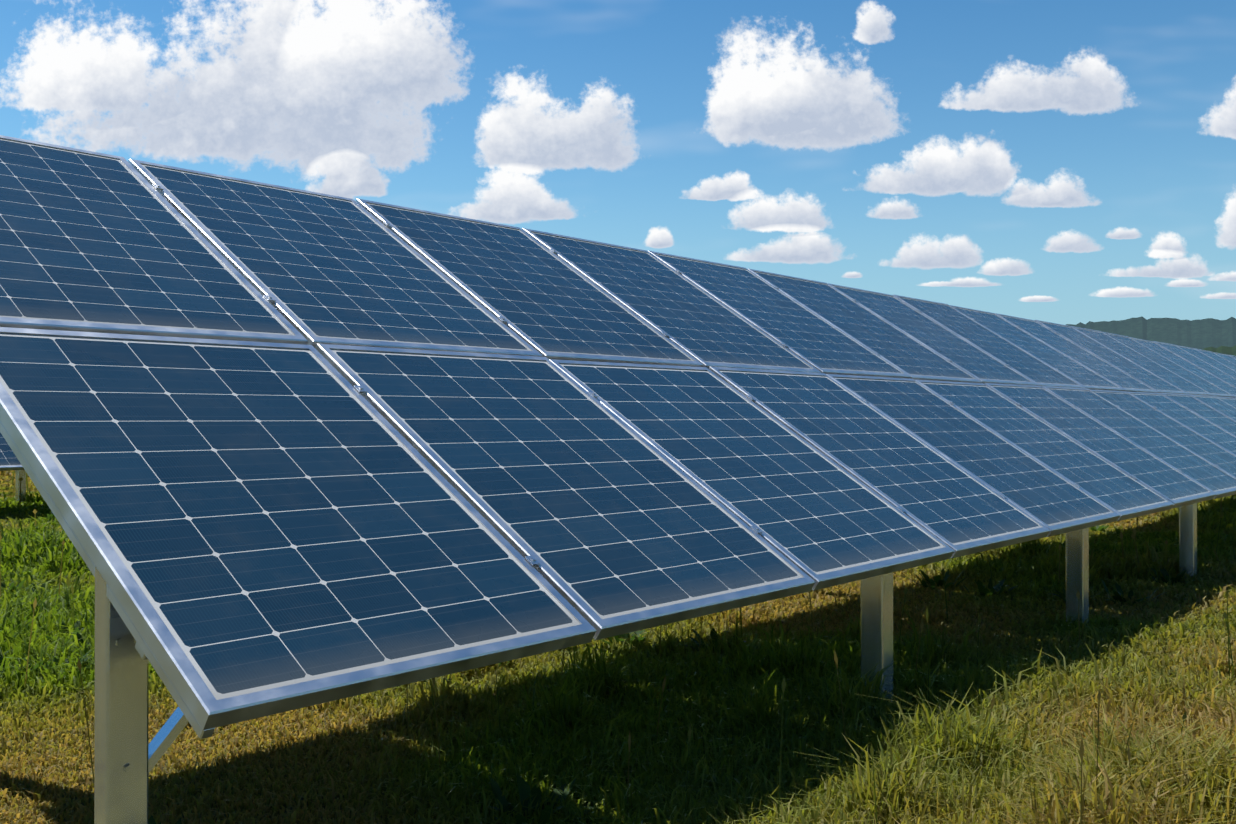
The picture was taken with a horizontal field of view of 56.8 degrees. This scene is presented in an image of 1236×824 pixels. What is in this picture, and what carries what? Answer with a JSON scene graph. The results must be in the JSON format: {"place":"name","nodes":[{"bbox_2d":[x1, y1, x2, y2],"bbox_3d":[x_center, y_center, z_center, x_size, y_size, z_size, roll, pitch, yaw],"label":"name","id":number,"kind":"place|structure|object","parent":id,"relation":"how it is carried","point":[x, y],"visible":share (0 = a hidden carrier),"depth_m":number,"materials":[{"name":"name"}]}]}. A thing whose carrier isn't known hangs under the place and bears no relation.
{"place":"outdoors","nodes":[
{"label":"outdoors","id":0,"kind":"place"},
{"bbox_2d":[0,470,1235,823],"bbox_3d":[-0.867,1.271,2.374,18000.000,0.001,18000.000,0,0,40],"label":"ground","id":1,"kind":"structure","parent":0,"point":[274,750],"depth_m":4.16,"materials":[{"name":"green plant"}]},
{"bbox_2d":[15,470,25,502],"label":"posts","id":2,"kind":"object","parent":1,"relation":"on","point":[20,473],"depth_m":16.20,"materials":[{"name":"metal"}]},
{"bbox_3d":[6.077,-0.058,32.419,3.317,0.227,54.974,40,24,33],"label":"substructure","id":3,"kind":"object","parent":2,"relation":"on","visible":0},
{"bbox_2d":[0,433,24,470],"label":"module","id":4,"kind":"object","parent":3,"relation":"attached to","point":[9,460],"depth_m":14.13,"materials":[{"name":"glass"}]},
{"bbox_2d":[94,503,1196,823],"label":"posts","id":5,"kind":"object","parent":1,"relation":"on","point":[126,757],"visible":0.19,"depth_m":2.72,"materials":[{"name":"metal"}]},
{"bbox_2d":[0,184,1234,738],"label":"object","id":6,"kind":"object","parent":5,"relation":"on","point":[144,650],"visible":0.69,"depth_m":2.76,"materials":[{"name":"metal"}]},
{"bbox_2d":[0,135,307,344],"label":"module","id":7,"kind":"object","parent":6,"relation":"on","point":[91,241],"visible":0.84,"depth_m":4.19,"materials":[{"name":"glass"}]},
{"bbox_2d":[0,327,595,729],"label":"module","id":8,"kind":"object","parent":6,"relation":"on","point":[260,529],"visible":0.96,"depth_m":3.12,"materials":[{"name":"glass"}]},
{"bbox_2d":[128,159,541,356],"bbox_3d":[-1.281,-0.674,5.172,1.648,0.058,1.228,39,24,33],"label":"module","id":9,"kind":"object","parent":6,"relation":"on","point":[320,268],"visible":0.83,"depth_m":5.07,"materials":[{"name":"glass"}]},
{"bbox_2d":[356,198,702,366],"bbox_3d":[-0.478,-0.673,6.129,1.648,0.058,1.228,40,24,33],"label":"module","id":10,"kind":"object","parent":6,"relation":"on","point":[540,298],"visible":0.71,"depth_m":6.04,"materials":[{"name":"glass"}]},
{"bbox_2d":[315,344,815,639],"bbox_3d":[-0.198,0.214,4.262,1.648,0.058,1.228,40,24,33],"label":"module","id":11,"kind":"object","parent":6,"relation":"on","point":[612,523],"visible":0.9,"depth_m":4.13,"materials":[{"name":"glass"}]},
{"bbox_2d":[522,228,820,372],"bbox_3d":[0.326,-0.668,7.089,1.648,0.058,1.228,40,24,33],"label":"module","id":12,"kind":"object","parent":6,"relation":"on","point":[702,326],"visible":0.77,"depth_m":7.02,"materials":[{"name":"glass"}]},
{"bbox_2d":[549,359,954,590],"bbox_3d":[0.602,0.221,5.222,1.649,0.060,1.228,39,24,33],"label":"module","id":13,"kind":"object","parent":6,"relation":"on","point":[820,519],"visible":0.81,"depth_m":5.12,"materials":[{"name":"glass"}]},
{"bbox_2d":[648,251,910,378],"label":"module","id":14,"kind":"object","parent":6,"relation":"on","point":[816,341],"visible":0.85,"depth_m":7.98,"materials":[{"name":"glass"}]},
{"bbox_2d":[748,269,980,382],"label":"module","id":15,"kind":"object","parent":6,"relation":"on","point":[914,359],"visible":0.79,"depth_m":8.95,"materials":[{"name":"glass"}]},
{"bbox_2d":[708,366,1050,557],"bbox_3d":[1.406,0.221,6.181,1.648,0.058,1.228,40,24,33],"label":"module","id":16,"kind":"object","parent":6,"relation":"on","point":[958,510],"visible":0.83,"depth_m":6.09,"materials":[{"name":"glass"}]},
{"bbox_2d":[827,283,1037,385],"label":"module","id":17,"kind":"object","parent":6,"relation":"on","point":[982,366],"visible":0.75,"depth_m":9.92,"materials":[{"name":"glass"}]},
{"bbox_2d":[826,374,1119,536],"bbox_3d":[2.206,0.227,7.140,1.649,0.058,1.228,39,24,33],"label":"module","id":18,"kind":"object","parent":6,"relation":"on","point":[1055,503],"visible":0.83,"depth_m":7.07,"materials":[{"name":"glass"}]},
{"bbox_2d":[893,295,1084,387],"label":"module","id":19,"kind":"object","parent":6,"relation":"on","point":[998,347],"visible":0.73,"depth_m":10.88,"materials":[{"name":"glass"}]},
{"bbox_2d":[950,305,1123,390],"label":"module","id":20,"kind":"object","parent":6,"relation":"on","point":[1077,372],"visible":0.75,"depth_m":11.85,"materials":[{"name":"glass"}]},
{"bbox_2d":[916,380,1173,520],"bbox_3d":[3.008,0.235,8.099,1.648,0.058,1.228,39,24,33],"label":"module","id":21,"kind":"object","parent":6,"relation":"on","point":[1124,495],"visible":0.83,"depth_m":8.04,"materials":[{"name":"glass"}]},
{"bbox_2d":[995,313,1157,392],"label":"module","id":22,"kind":"object","parent":6,"relation":"on","point":[1088,360],"visible":0.75,"depth_m":12.80,"materials":[{"name":"glass"}]},
{"bbox_2d":[984,383,1215,508],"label":"module","id":23,"kind":"object","parent":6,"relation":"on","point":[1176,487],"visible":0.83,"depth_m":8.99,"materials":[{"name":"glass"}]},
{"bbox_2d":[1035,320,1186,393],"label":"module","id":24,"kind":"object","parent":6,"relation":"on","point":[1115,359],"visible":0.69,"depth_m":13.75,"materials":[{"name":"glass"}]},
{"bbox_2d":[1042,386,1235,498],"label":"module","id":25,"kind":"object","parent":6,"relation":"on","point":[1219,482],"visible":0.88,"depth_m":9.97,"materials":[{"name":"glass"}]},
{"bbox_2d":[1071,326,1211,395],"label":"module","id":26,"kind":"object","parent":6,"relation":"on","point":[1150,365],"visible":0.75,"depth_m":14.74,"materials":[{"name":"glass"}]},
{"bbox_2d":[1091,390,1235,477],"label":"module","id":27,"kind":"object","parent":6,"relation":"on","point":[1223,459],"visible":0.73,"depth_m":11.02,"materials":[{"name":"glass"}]},
{"bbox_2d":[1103,332,1233,397],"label":"module","id":28,"kind":"object","parent":6,"relation":"on","point":[1182,372],"visible":0.69,"depth_m":15.71,"materials":[{"name":"glass"}]},
{"bbox_2d":[1128,392,1235,454],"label":"module","id":29,"kind":"object","parent":6,"relation":"on","point":[1203,427],"visible":0.83,"depth_m":12.04,"materials":[{"name":"glass"}]},
{"bbox_2d":[1130,337,1235,397],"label":"module","id":30,"kind":"object","parent":6,"relation":"on","point":[1195,369],"visible":0.67,"depth_m":16.71,"materials":[{"name":"glass"}]},
{"bbox_2d":[1152,341,1235,387],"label":"module","id":31,"kind":"object","parent":6,"relation":"on","point":[1203,365],"visible":0.81,"depth_m":17.70,"materials":[{"name":"glass"}]},
{"bbox_2d":[1161,393,1235,436],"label":"module","id":32,"kind":"object","parent":6,"relation":"on","point":[1209,414],"visible":0.84,"depth_m":13.06,"materials":[{"name":"glass"}]},
{"bbox_2d":[1176,345,1235,378],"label":"module","id":33,"kind":"object","parent":6,"relation":"on","point":[1213,362],"visible":0.65,"depth_m":18.77,"materials":[{"name":"glass"}]},
{"bbox_2d":[1189,394,1235,420],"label":"module","id":34,"kind":"object","parent":6,"relation":"on","point":[1223,407],"visible":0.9,"depth_m":14.07,"materials":[{"name":"glass"}]},
{"bbox_2d":[1194,348,1235,370],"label":"module","id":35,"kind":"object","parent":6,"relation":"on","point":[1223,361],"visible":0.68,"depth_m":19.78,"materials":[{"name":"glass"}]},
{"bbox_2d":[1213,352,1235,364],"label":"module","id":36,"kind":"object","parent":6,"relation":"on","point":[1229,358],"visible":0.47,"depth_m":20.82,"materials":[{"name":"glass"}]},
{"bbox_2d":[1216,396,1235,407],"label":"module","id":37,"kind":"object","parent":6,"relation":"on","point":[1231,401],"visible":0.57,"depth_m":15.04,"materials":[{"name":"glass"}]},
{"bbox_2d":[0,0,1235,324],"label":"sky","id":38,"kind":"structure","parent":0,"point":[1063,162],"materials":[{"name":"blue"}]},
{"bbox_2d":[1066,316,1235,348],"bbox_3d":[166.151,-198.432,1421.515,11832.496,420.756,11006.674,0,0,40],"label":"hills","id":39,"kind":"structure","parent":0,"point":[1205,333],"depth_m":4475.30,"materials":[{"name":"green plant"}]},
{"bbox_2d":[1201,345,1235,355],"bbox_3d":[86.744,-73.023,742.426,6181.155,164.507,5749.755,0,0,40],"label":"field","id":40,"kind":"structure","parent":0,"point":[1226,350],"depth_m":2248.99,"materials":[{"name":"green plant"}]}
]}

